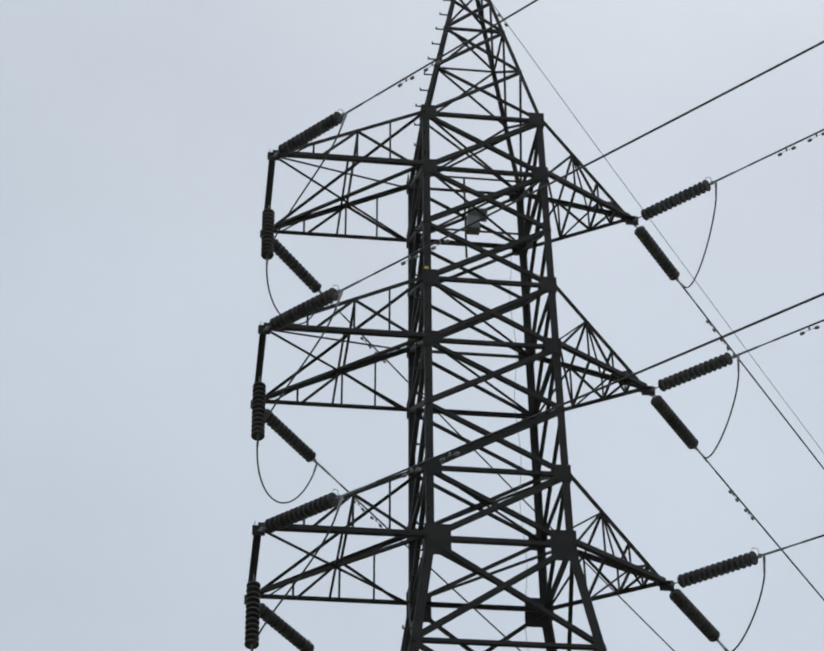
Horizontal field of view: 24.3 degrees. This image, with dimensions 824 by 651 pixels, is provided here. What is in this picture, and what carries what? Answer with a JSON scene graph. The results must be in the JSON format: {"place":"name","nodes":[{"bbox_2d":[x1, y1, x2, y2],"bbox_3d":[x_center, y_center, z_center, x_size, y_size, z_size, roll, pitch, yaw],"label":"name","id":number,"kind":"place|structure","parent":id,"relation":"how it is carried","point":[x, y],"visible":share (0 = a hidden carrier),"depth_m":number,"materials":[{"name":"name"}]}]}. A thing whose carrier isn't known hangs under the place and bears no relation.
{"place":"outdoors","nodes":[
{"label":"outdoors","id":0,"kind":"place"},
{"bbox_2d":[0,0,823,650],"label":"sky","id":1,"kind":"structure","parent":0,"point":[137,137],"materials":[{"name":"grey"}]},
{"bbox_3d":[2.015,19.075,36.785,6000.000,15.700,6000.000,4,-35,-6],"label":"ground","id":2,"kind":"structure","parent":0,"visible":0},
{"bbox_2d":[244,0,823,650],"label":"transmission tower","id":3,"kind":"structure","parent":2,"relation":"on","point":[418,352],"depth_m":48.46,"materials":[{"name":"metal"}]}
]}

